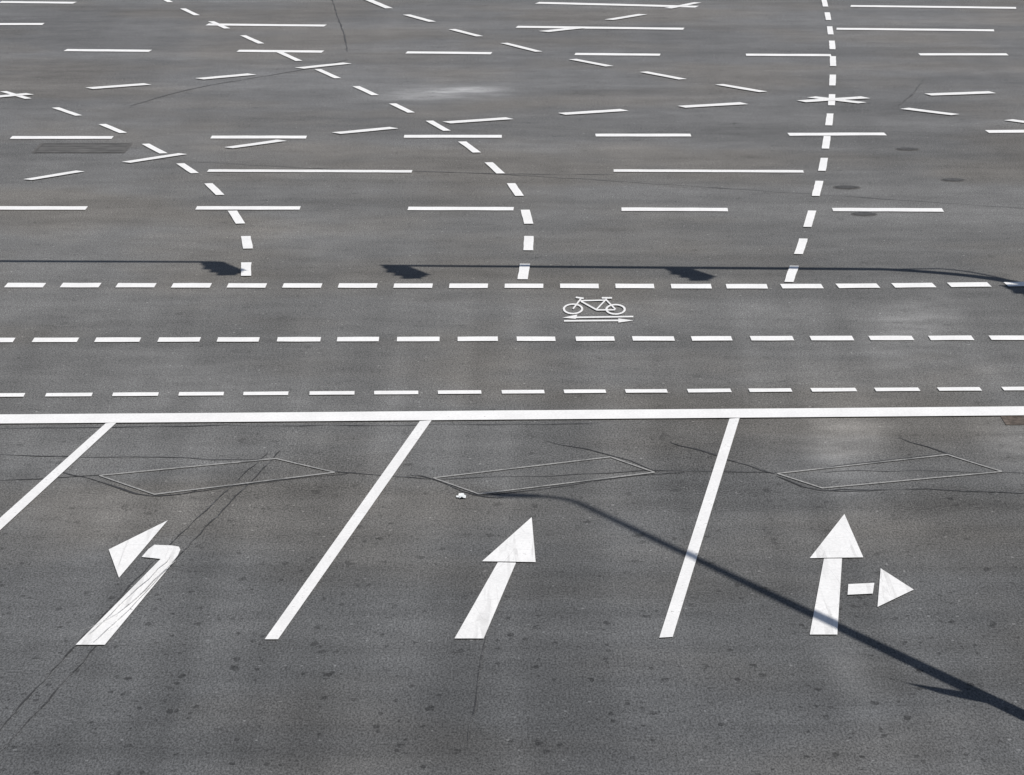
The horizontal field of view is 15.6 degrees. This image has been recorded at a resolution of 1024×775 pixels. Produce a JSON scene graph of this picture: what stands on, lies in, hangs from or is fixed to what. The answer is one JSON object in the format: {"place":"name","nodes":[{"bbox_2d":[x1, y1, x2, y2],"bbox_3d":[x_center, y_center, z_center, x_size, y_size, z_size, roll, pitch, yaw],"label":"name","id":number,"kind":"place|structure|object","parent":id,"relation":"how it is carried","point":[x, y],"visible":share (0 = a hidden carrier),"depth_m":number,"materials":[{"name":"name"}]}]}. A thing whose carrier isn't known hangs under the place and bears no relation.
{"place":"outdoors","nodes":[
{"label":"outdoors","id":0,"kind":"place"},
{"bbox_2d":[0,0,1023,774],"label":"road","id":1,"kind":"structure","parent":0,"point":[366,662],"depth_m":41.09,"materials":[{"name":"grey asphalt"}]},
{"bbox_2d":[5,283,45,286],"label":"marking dash","id":2,"kind":"object","parent":1,"relation":"on","point":[24,284],"visible":1,"depth_m":47.27,"materials":[{"name":"white paint"}]},
{"bbox_2d":[0,1,74,3],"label":"lane line","id":3,"kind":"object","parent":1,"relation":"on","point":[35,2],"visible":1,"depth_m":84.25,"materials":[{"name":"white paint"}]},
{"bbox_2d":[0,206,87,209],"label":"lane line","id":4,"kind":"object","parent":1,"relation":"on","point":[43,207],"visible":1,"depth_m":53.71,"materials":[{"name":"white paint"}]},
{"bbox_2d":[32,338,78,341],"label":"marking dash","id":5,"kind":"object","parent":1,"relation":"on","point":[55,339],"visible":1,"depth_m":43.52,"materials":[{"name":"white paint"}]},
{"bbox_2d":[0,423,114,529],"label":"lane line","id":6,"kind":"object","parent":1,"relation":"on","point":[30,496],"visible":1,"depth_m":36.35,"materials":[{"name":"white paint"}]},
{"bbox_2d":[10,136,112,138],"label":"lane line","id":7,"kind":"object","parent":1,"relation":"on","point":[61,137],"visible":1,"depth_m":61.30,"materials":[{"name":"white paint"}]},
{"bbox_2d":[45,393,92,395],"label":"marking dash","id":8,"kind":"object","parent":1,"relation":"on","point":[68,394],"visible":1,"depth_m":40.36,"materials":[{"name":"white paint"}]},
{"bbox_2d":[60,283,100,286],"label":"marking dash","id":9,"kind":"object","parent":1,"relation":"on","point":[80,285],"visible":1,"depth_m":47.20,"materials":[{"name":"white paint"}]},
{"bbox_2d":[32,143,131,152],"bbox_3d":[-6.918,-3.857,60.081,1.489,0.004,1.191,0,11,0],"label":"service cover","id":10,"kind":"object","parent":1,"relation":"on","point":[83,148],"visible":1,"depth_m":60.03,"materials":[{"name":"metal"}]},
{"bbox_2d":[64,49,150,51],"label":"lane line","id":11,"kind":"object","parent":1,"relation":"on","point":[121,50],"visible":1,"depth_m":74.35,"materials":[{"name":"white paint"}]},
{"bbox_2d":[94,337,140,341],"bbox_3d":[-4.600,-0.559,43.539,0.527,0.001,0.298,0,11,0],"label":"marking dash","id":12,"kind":"object","parent":1,"relation":"on","point":[117,339],"visible":1,"depth_m":43.55,"materials":[{"name":"white paint"}]},
{"bbox_2d":[76,520,179,644],"bbox_3d":[-3.297,1.659,32.439,0.643,0.001,4.378,0,11,0],"label":"turn arrow","id":13,"kind":"object","parent":1,"relation":"on","point":[125,554],"visible":1,"depth_m":32.64,"materials":[{"name":"white paint"}]},
{"bbox_2d":[0,452,267,728],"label":"tar seam","id":14,"kind":"object","parent":1,"relation":"on","point":[69,651],"visible":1,"depth_m":31.00,"materials":[{"name":"asphalt"}]},
{"bbox_2d":[112,392,158,395],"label":"marking dash","id":15,"kind":"object","parent":1,"relation":"on","point":[136,394],"visible":1,"depth_m":40.36,"materials":[{"name":"white paint"}]},
{"bbox_2d":[116,283,155,286],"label":"marking dash","id":16,"kind":"object","parent":1,"relation":"on","point":[136,284],"visible":1,"depth_m":47.24,"materials":[{"name":"white paint"}]},
{"bbox_2d":[0,451,278,750],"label":"tar seam","id":17,"kind":"object","parent":1,"relation":"on","point":[174,560],"visible":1,"depth_m":33.10,"materials":[{"name":"asphalt"}]},
{"bbox_2d":[123,153,183,162],"bbox_3d":[-5.636,-3.621,58.835,0.195,0.001,1.286,9,14,38],"label":"curved guide dash","id":18,"kind":"object","parent":1,"relation":"on","point":[156,157],"visible":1,"depth_m":58.88,"materials":[{"name":"white paint"}]},
{"bbox_2d":[157,337,200,341],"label":"marking dash","id":19,"kind":"object","parent":1,"relation":"on","point":[178,339],"visible":1,"depth_m":43.55,"materials":[{"name":"white paint"}]},
{"bbox_2d":[171,283,211,287],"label":"marking dash","id":20,"kind":"object","parent":1,"relation":"on","point":[191,285],"visible":1,"depth_m":47.20,"materials":[{"name":"white paint"}]},
{"bbox_2d":[178,392,223,395],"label":"marking dash","id":21,"kind":"object","parent":1,"relation":"on","point":[198,393],"visible":1,"depth_m":40.42,"materials":[{"name":"white paint"}]},
{"bbox_2d":[0,454,425,478],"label":"tar seam","id":22,"kind":"object","parent":1,"relation":"on","point":[219,459],"visible":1,"depth_m":37.20,"materials":[{"name":"asphalt"}]},
{"bbox_2d":[99,458,334,494],"bbox_3d":[-2.886,0.844,36.535,2.084,0.001,1.068,-6,13,-29],"label":"induction loop","id":23,"kind":"object","parent":1,"relation":"on","point":[216,464],"visible":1,"depth_m":36.52,"materials":[{"name":"grey asphalt"}]},
{"bbox_2d":[217,337,259,341],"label":"marking dash","id":24,"kind":"object","parent":1,"relation":"on","point":[237,339],"visible":1,"depth_m":43.55,"materials":[{"name":"white paint"}]},
{"bbox_2d":[241,262,251,275],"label":"broad guide dash","id":25,"kind":"object","parent":1,"relation":"on","point":[245,268],"visible":1,"depth_m":48.46,"materials":[{"name":"white paint"}]},
{"bbox_2d":[227,283,266,287],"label":"marking dash","id":26,"kind":"object","parent":1,"relation":"on","point":[247,285],"visible":1,"depth_m":47.20,"materials":[{"name":"white paint"}]},
{"bbox_2d":[195,206,300,209],"bbox_3d":[-3.796,-2.584,53.673,1.496,0.001,0.344,0,11,0],"label":"lane line","id":27,"kind":"object","parent":1,"relation":"on","point":[247,207],"visible":1,"depth_m":53.62,"materials":[{"name":"white paint"}]},
{"bbox_2d":[211,136,306,137],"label":"lane line","id":28,"kind":"object","parent":1,"relation":"on","point":[258,136],"visible":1,"depth_m":61.42,"materials":[{"name":"white paint"}]},
{"bbox_2d":[243,391,288,394],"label":"marking dash","id":29,"kind":"object","parent":1,"relation":"on","point":[268,393],"visible":1,"depth_m":40.42,"materials":[{"name":"white paint"}]},
{"bbox_2d":[207,23,324,25],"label":"lane line","id":30,"kind":"object","parent":1,"relation":"on","point":[269,24],"visible":1,"depth_m":79.40,"materials":[{"name":"white paint"}]},
{"bbox_2d":[237,50,323,52],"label":"lane line","id":31,"kind":"object","parent":1,"relation":"on","point":[313,51],"visible":1,"depth_m":74.17,"materials":[{"name":"white paint"}]},
{"bbox_2d":[277,337,320,341],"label":"marking dash","id":32,"kind":"object","parent":1,"relation":"on","point":[297,339],"visible":1,"depth_m":43.55,"materials":[{"name":"white paint"}]},
{"bbox_2d":[282,283,321,287],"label":"marking dash","id":33,"kind":"object","parent":1,"relation":"on","point":[302,285],"visible":1,"depth_m":47.20,"materials":[{"name":"white paint"}]},
{"bbox_2d":[26,423,589,427],"bbox_3d":[-2.243,0.392,38.812,6.296,0.001,0.120,0,11,-2],"label":"tar seam","id":34,"kind":"object","parent":1,"relation":"on","point":[278,425],"visible":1,"depth_m":38.79,"materials":[{"name":"asphalt"}]},
{"bbox_2d":[207,169,411,172],"bbox_3d":[-3.111,-3.334,57.427,3.146,0.001,0.284,0,11,2],"label":"lane line","id":35,"kind":"object","parent":1,"relation":"on","point":[262,170],"visible":1,"depth_m":57.47,"materials":[{"name":"white paint"}]},
{"bbox_2d":[309,391,354,394],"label":"marking dash","id":36,"kind":"object","parent":1,"relation":"on","point":[331,392],"visible":1,"depth_m":40.47,"materials":[{"name":"white paint"}]},
{"bbox_2d":[265,420,430,638],"bbox_3d":[-1.434,1.198,34.746,0.117,0.001,8.819,1,11,7],"label":"lane line","id":37,"kind":"object","parent":1,"relation":"on","point":[307,587],"visible":1,"depth_m":34.03,"materials":[{"name":"white paint"}]},
{"bbox_2d":[338,283,377,287],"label":"marking dash","id":38,"kind":"object","parent":1,"relation":"on","point":[357,285],"visible":1,"depth_m":47.20,"materials":[{"name":"white paint"}]},
{"bbox_2d":[337,337,378,340],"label":"marking dash","id":39,"kind":"object","parent":1,"relation":"on","point":[357,338],"visible":1,"depth_m":43.58,"materials":[{"name":"white paint"}]},
{"bbox_2d":[333,127,396,133],"bbox_3d":[-2.443,-4.284,62.152,1.176,0.001,0.264,-8,14,-36],"label":"curved guide dash","id":40,"kind":"object","parent":1,"relation":"on","point":[363,130],"visible":1,"depth_m":62.13,"materials":[{"name":"white paint"}]},
{"bbox_2d":[374,391,417,393],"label":"marking dash","id":41,"kind":"object","parent":1,"relation":"on","point":[395,392],"visible":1,"depth_m":40.47,"materials":[{"name":"white paint"}]},
{"bbox_2d":[393,283,432,287],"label":"marking dash","id":42,"kind":"object","parent":1,"relation":"on","point":[412,285],"visible":1,"depth_m":47.20,"materials":[{"name":"white paint"}]},
{"bbox_2d":[397,337,439,340],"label":"marking dash","id":43,"kind":"object","parent":1,"relation":"on","point":[418,338],"visible":1,"depth_m":43.61,"materials":[{"name":"white paint"}]},
{"bbox_2d":[406,51,491,53],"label":"lane line","id":44,"kind":"object","parent":1,"relation":"on","point":[425,52],"visible":1,"depth_m":73.99,"materials":[{"name":"white paint"}]},
{"bbox_2d":[404,135,501,137],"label":"lane line","id":45,"kind":"object","parent":1,"relation":"on","point":[452,136],"visible":1,"depth_m":61.42,"materials":[{"name":"white paint"}]},
{"bbox_2d":[438,390,480,393],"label":"marking dash","id":46,"kind":"object","parent":1,"relation":"on","point":[459,391],"visible":1,"depth_m":40.50,"materials":[{"name":"white paint"}]},
{"bbox_2d":[408,207,513,209],"bbox_3d":[-0.736,-2.572,53.616,1.525,0.001,0.359,0,11,0],"label":"lane line","id":47,"kind":"object","parent":1,"relation":"on","point":[460,208],"visible":1,"depth_m":53.62,"materials":[{"name":"white paint"}]},
{"bbox_2d":[449,283,487,287],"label":"marking dash","id":48,"kind":"object","parent":1,"relation":"on","point":[468,285],"visible":1,"depth_m":47.20,"materials":[{"name":"white paint"}]},
{"bbox_2d":[443,117,510,122],"bbox_3d":[-0.575,-4.545,63.461,1.217,0.001,0.291,-6,13,-28],"label":"curved guide dash","id":49,"kind":"object","parent":1,"relation":"on","point":[487,119],"visible":1,"depth_m":63.43,"materials":[{"name":"white paint"}]},
{"bbox_2d":[458,336,497,340],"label":"marking dash","id":50,"kind":"object","parent":1,"relation":"on","point":[485,338],"visible":1,"depth_m":43.61,"materials":[{"name":"white paint"}]},
{"bbox_2d":[455,517,535,637],"bbox_3d":[-0.104,1.629,32.591,0.472,0.001,4.358,2,11,9],"label":"straight arrow","id":51,"kind":"object","parent":1,"relation":"on","point":[517,545],"visible":1,"depth_m":32.47,"materials":[{"name":"white paint"}]},
{"bbox_2d":[0,406,1023,422],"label":"stop line","id":52,"kind":"object","parent":1,"relation":"on","point":[487,415],"visible":1,"depth_m":39.30,"materials":[{"name":"white paint"}]},
{"bbox_2d":[518,264,529,278],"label":"broad guide dash","id":53,"kind":"object","parent":1,"relation":"on","point":[523,273],"visible":1,"depth_m":48.23,"materials":[{"name":"white paint"}]},
{"bbox_2d":[505,284,542,287],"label":"marking dash","id":54,"kind":"object","parent":1,"relation":"on","point":[523,285],"visible":1,"depth_m":47.16,"materials":[{"name":"white paint"}]},
{"bbox_2d":[523,236,533,249],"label":"broad guide dash","id":55,"kind":"object","parent":1,"relation":"on","point":[528,242],"visible":1,"depth_m":50.56,"materials":[{"name":"white paint"}]},
{"bbox_2d":[517,336,555,340],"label":"marking dash","id":56,"kind":"object","parent":1,"relation":"on","point":[529,338],"visible":1,"depth_m":43.61,"materials":[{"name":"white paint"}]},
{"bbox_2d":[433,456,654,493],"bbox_3d":[0.315,0.855,36.483,2.042,0.001,0.878,-6,13,-28],"label":"induction loop","id":57,"kind":"object","parent":1,"relation":"on","point":[540,465],"visible":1,"depth_m":36.46,"materials":[{"name":"grey asphalt"}]},
{"bbox_2d":[128,157,1016,207],"bbox_3d":[0.822,-3.143,56.502,14.748,0.001,0.544,4,12,21],"label":"tar seam","id":58,"kind":"object","parent":1,"relation":"on","point":[607,180],"visible":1,"depth_m":56.50,"materials":[{"name":"asphalt"}]},
{"bbox_2d":[560,284,598,287],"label":"marking dash","id":59,"kind":"object","parent":1,"relation":"on","point":[579,285],"visible":1,"depth_m":47.16,"materials":[{"name":"white paint"}]},
{"bbox_2d":[564,389,605,392],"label":"marking dash","id":60,"kind":"object","parent":1,"relation":"on","point":[586,391],"visible":1,"depth_m":40.52,"materials":[{"name":"white paint"}]},
{"bbox_2d":[560,109,626,114],"bbox_3d":[1.407,-4.773,64.602,1.234,0.001,0.311,-6,13,-26],"label":"curved guide dash","id":61,"kind":"object","parent":1,"relation":"on","point":[594,111],"visible":1,"depth_m":64.64,"materials":[{"name":"white paint"}]},
{"bbox_2d":[563,297,625,314],"bbox_3d":[1.004,-1.004,45.757,0.768,0.004,1.265,0,11,0],"label":"bicycle symbol","id":62,"kind":"object","parent":1,"relation":"on","point":[604,299],"visible":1,"depth_m":45.70,"materials":[{"name":"white paint"}]},
{"bbox_2d":[575,336,614,340],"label":"marking dash","id":63,"kind":"object","parent":1,"relation":"on","point":[594,338],"visible":1,"depth_m":43.61,"materials":[{"name":"white paint"}]},
{"bbox_2d":[516,26,683,29],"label":"lane line","id":64,"kind":"object","parent":1,"relation":"on","point":[663,28],"visible":1,"depth_m":78.78,"materials":[{"name":"white paint"}]},
{"bbox_2d":[451,470,768,478],"bbox_3d":[0.896,0.843,36.566,3.379,0.001,0.244,-1,11,-5],"label":"tar seam","id":65,"kind":"object","parent":1,"relation":"on","point":[613,472],"visible":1,"depth_m":36.61,"materials":[{"name":"asphalt"}]},
{"bbox_2d":[535,2,696,7],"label":"lane line","id":66,"kind":"object","parent":1,"relation":"on","point":[610,4],"visible":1,"depth_m":83.78,"materials":[{"name":"white paint"}]},
{"bbox_2d":[575,53,659,55],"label":"lane line","id":67,"kind":"object","parent":1,"relation":"on","point":[641,54],"visible":1,"depth_m":73.63,"materials":[{"name":"white paint"}]},
{"bbox_2d":[615,284,653,287],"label":"marking dash","id":68,"kind":"object","parent":1,"relation":"on","point":[634,285],"visible":1,"depth_m":47.20,"materials":[{"name":"white paint"}]},
{"bbox_2d":[595,134,690,135],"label":"lane line","id":69,"kind":"object","parent":1,"relation":"on","point":[643,134],"visible":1,"depth_m":61.67,"materials":[{"name":"white paint"}]},
{"bbox_2d":[625,389,667,392],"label":"marking dash","id":70,"kind":"object","parent":1,"relation":"on","point":[646,390],"visible":1,"depth_m":40.58,"materials":[{"name":"white paint"}]},
{"bbox_2d":[632,336,674,340],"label":"marking dash","id":71,"kind":"object","parent":1,"relation":"on","point":[653,338],"visible":1,"depth_m":43.61,"materials":[{"name":"white paint"}]},
{"bbox_2d":[621,207,727,210],"bbox_3d":[2.334,-2.557,53.541,1.525,0.001,0.345,0,11,1],"label":"lane line","id":72,"kind":"object","parent":1,"relation":"on","point":[666,209],"visible":1,"depth_m":53.52,"materials":[{"name":"white paint"}]},
{"bbox_2d":[671,284,711,287],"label":"marking dash","id":73,"kind":"object","parent":1,"relation":"on","point":[690,285],"visible":1,"depth_m":47.13,"materials":[{"name":"white paint"}]},
{"bbox_2d":[659,418,738,637],"bbox_3d":[1.798,1.182,34.829,0.107,0.001,8.891,1,11,7],"label":"lane line","id":74,"kind":"object","parent":1,"relation":"on","point":[675,606],"visible":1,"depth_m":33.99,"materials":[{"name":"white paint"}]},
{"bbox_2d":[614,169,803,172],"bbox_3d":[3.024,-3.334,57.429,2.919,0.001,0.286,0,11,2],"label":"lane line","id":75,"kind":"object","parent":1,"relation":"on","point":[662,170],"visible":1,"depth_m":57.47,"materials":[{"name":"white paint"}]},
{"bbox_2d":[687,389,731,391],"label":"marking dash","id":76,"kind":"object","parent":1,"relation":"on","point":[709,390],"visible":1,"depth_m":40.58,"materials":[{"name":"white paint"}]},
{"bbox_2d":[691,336,731,340],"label":"marking dash","id":77,"kind":"object","parent":1,"relation":"on","point":[702,338],"visible":1,"depth_m":43.61,"materials":[{"name":"white paint"}]},
{"bbox_2d":[681,102,745,107],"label":"curved guide dash","id":78,"kind":"object","parent":1,"relation":"on","point":[717,104],"visible":1,"depth_m":65.62,"materials":[{"name":"white paint"}]},
{"bbox_2d":[726,284,767,287],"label":"marking dash","id":79,"kind":"object","parent":1,"relation":"on","point":[746,285],"visible":1,"depth_m":47.16,"materials":[{"name":"white paint"}]},
{"bbox_2d":[748,388,791,391],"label":"marking dash","id":80,"kind":"object","parent":1,"relation":"on","point":[770,390],"visible":1,"depth_m":40.61,"materials":[{"name":"white paint"}]},
{"bbox_2d":[750,336,793,340],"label":"marking dash","id":81,"kind":"object","parent":1,"relation":"on","point":[772,338],"visible":1,"depth_m":43.61,"materials":[{"name":"white paint"}]},
{"bbox_2d":[746,54,830,55],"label":"lane line","id":82,"kind":"object","parent":1,"relation":"on","point":[788,54],"visible":1,"depth_m":73.54,"materials":[{"name":"white paint"}]},
{"bbox_2d":[785,266,798,281],"bbox_3d":[3.601,-1.466,48.066,0.123,0.001,1.264,2,11,7],"label":"broad guide dash","id":83,"kind":"object","parent":1,"relation":"on","point":[791,273],"visible":1,"depth_m":48.08,"materials":[{"name":"white paint"}]},
{"bbox_2d":[794,238,807,253],"bbox_3d":[3.894,-1.904,50.259,0.123,0.001,1.323,1,11,7],"label":"broad guide dash","id":84,"kind":"object","parent":1,"relation":"on","point":[801,245],"visible":1,"depth_m":50.23,"materials":[{"name":"white paint"}]},
{"bbox_2d":[780,284,822,287],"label":"marking dash","id":85,"kind":"object","parent":1,"relation":"on","point":[801,285],"visible":1,"depth_m":47.16,"materials":[{"name":"white paint"}]},
{"bbox_2d":[803,210,815,226],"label":"broad guide dash","id":86,"kind":"object","parent":1,"relation":"on","point":[809,219],"visible":1,"depth_m":52.67,"materials":[{"name":"white paint"}]},
{"bbox_2d":[810,336,853,339],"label":"marking dash","id":87,"kind":"object","parent":1,"relation":"on","point":[831,337],"visible":1,"depth_m":43.64,"materials":[{"name":"white paint"}]},
{"bbox_2d":[798,96,866,101],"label":"curved guide dash","id":88,"kind":"object","parent":1,"relation":"on","point":[830,99],"visible":1,"depth_m":66.33,"materials":[{"name":"white paint"}]},
{"bbox_2d":[811,388,856,391],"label":"marking dash","id":89,"kind":"object","parent":1,"relation":"on","point":[830,389],"visible":1,"depth_m":40.63,"materials":[{"name":"white paint"}]},
{"bbox_2d":[788,133,885,135],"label":"lane line","id":90,"kind":"object","parent":1,"relation":"on","point":[810,134],"visible":1,"depth_m":61.67,"materials":[{"name":"white paint"}]},
{"bbox_2d":[836,283,879,287],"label":"marking dash","id":91,"kind":"object","parent":1,"relation":"on","point":[868,285],"visible":1,"depth_m":47.20,"materials":[{"name":"white paint"}]},
{"bbox_2d":[810,514,913,633],"bbox_3d":[3.056,1.607,32.699,0.890,0.001,4.352,1,11,4],"label":"branched arrow","id":92,"kind":"object","parent":1,"relation":"on","point":[837,545],"visible":1,"depth_m":32.23,"materials":[{"name":"white paint"}]},
{"bbox_2d":[832,208,943,211],"bbox_3d":[5.387,-2.550,53.503,1.579,0.001,0.342,0,11,1],"label":"lane line","id":93,"kind":"object","parent":1,"relation":"on","point":[896,209],"visible":1,"depth_m":53.52,"materials":[{"name":"white paint"}]},
{"bbox_2d":[777,454,1001,487],"bbox_3d":[3.705,0.832,36.595,2.052,0.001,0.940,-5,13,-26],"label":"induction loop","id":94,"kind":"object","parent":1,"relation":"on","point":[889,481],"visible":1,"depth_m":36.59,"materials":[{"name":"grey asphalt"}]},
{"bbox_2d":[869,336,913,339],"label":"marking dash","id":95,"kind":"object","parent":1,"relation":"on","point":[891,337],"visible":1,"depth_m":43.64,"materials":[{"name":"white paint"}]},
{"bbox_2d":[875,387,919,390],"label":"marking dash","id":96,"kind":"object","parent":1,"relation":"on","point":[900,389],"visible":1,"depth_m":40.63,"materials":[{"name":"white paint"}]},
{"bbox_2d":[892,283,935,287],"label":"marking dash","id":97,"kind":"object","parent":1,"relation":"on","point":[898,285],"visible":1,"depth_m":47.20,"materials":[{"name":"white paint"}]},
{"bbox_2d":[836,28,993,30],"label":"lane line","id":98,"kind":"object","parent":1,"relation":"on","point":[915,29],"visible":1,"depth_m":78.38,"materials":[{"name":"white paint"}]},
{"bbox_2d":[850,5,1015,8],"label":"lane line","id":99,"kind":"object","parent":1,"relation":"on","point":[932,6],"visible":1,"depth_m":83.32,"materials":[{"name":"white paint"}]},
{"bbox_2d":[929,335,973,339],"bbox_3d":[5.138,-0.581,43.653,0.511,0.001,0.301,0,11,0],"label":"marking dash","id":100,"kind":"object","parent":1,"relation":"on","point":[962,337],"visible":1,"depth_m":43.67,"materials":[{"name":"white paint"}]},
{"bbox_2d":[937,387,981,390],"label":"marking dash","id":101,"kind":"object","parent":1,"relation":"on","point":[959,388],"visible":1,"depth_m":40.69,"materials":[{"name":"white paint"}]},
{"bbox_2d":[925,91,993,94],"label":"curved guide dash","id":102,"kind":"object","parent":1,"relation":"on","point":[960,93],"visible":1,"depth_m":67.22,"materials":[{"name":"white paint"}]},
{"bbox_2d":[918,53,1007,54],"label":"lane line","id":103,"kind":"object","parent":1,"relation":"on","point":[962,54],"visible":1,"depth_m":73.63,"materials":[{"name":"white paint"}]},
{"bbox_2d":[948,282,991,286],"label":"marking dash","id":104,"kind":"object","parent":1,"relation":"on","point":[968,284],"visible":1,"depth_m":47.27,"materials":[{"name":"white paint"}]},
{"bbox_2d":[988,335,1023,339],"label":"marking dash","id":105,"kind":"object","parent":1,"relation":"on","point":[1006,337],"visible":1,"depth_m":43.67,"materials":[{"name":"white paint"}]},
{"bbox_2d":[1001,416,1023,424],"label":"drain grate","id":106,"kind":"object","parent":1,"relation":"on","point":[1013,420],"visible":1,"depth_m":39.05,"materials":[{"name":"metal"}]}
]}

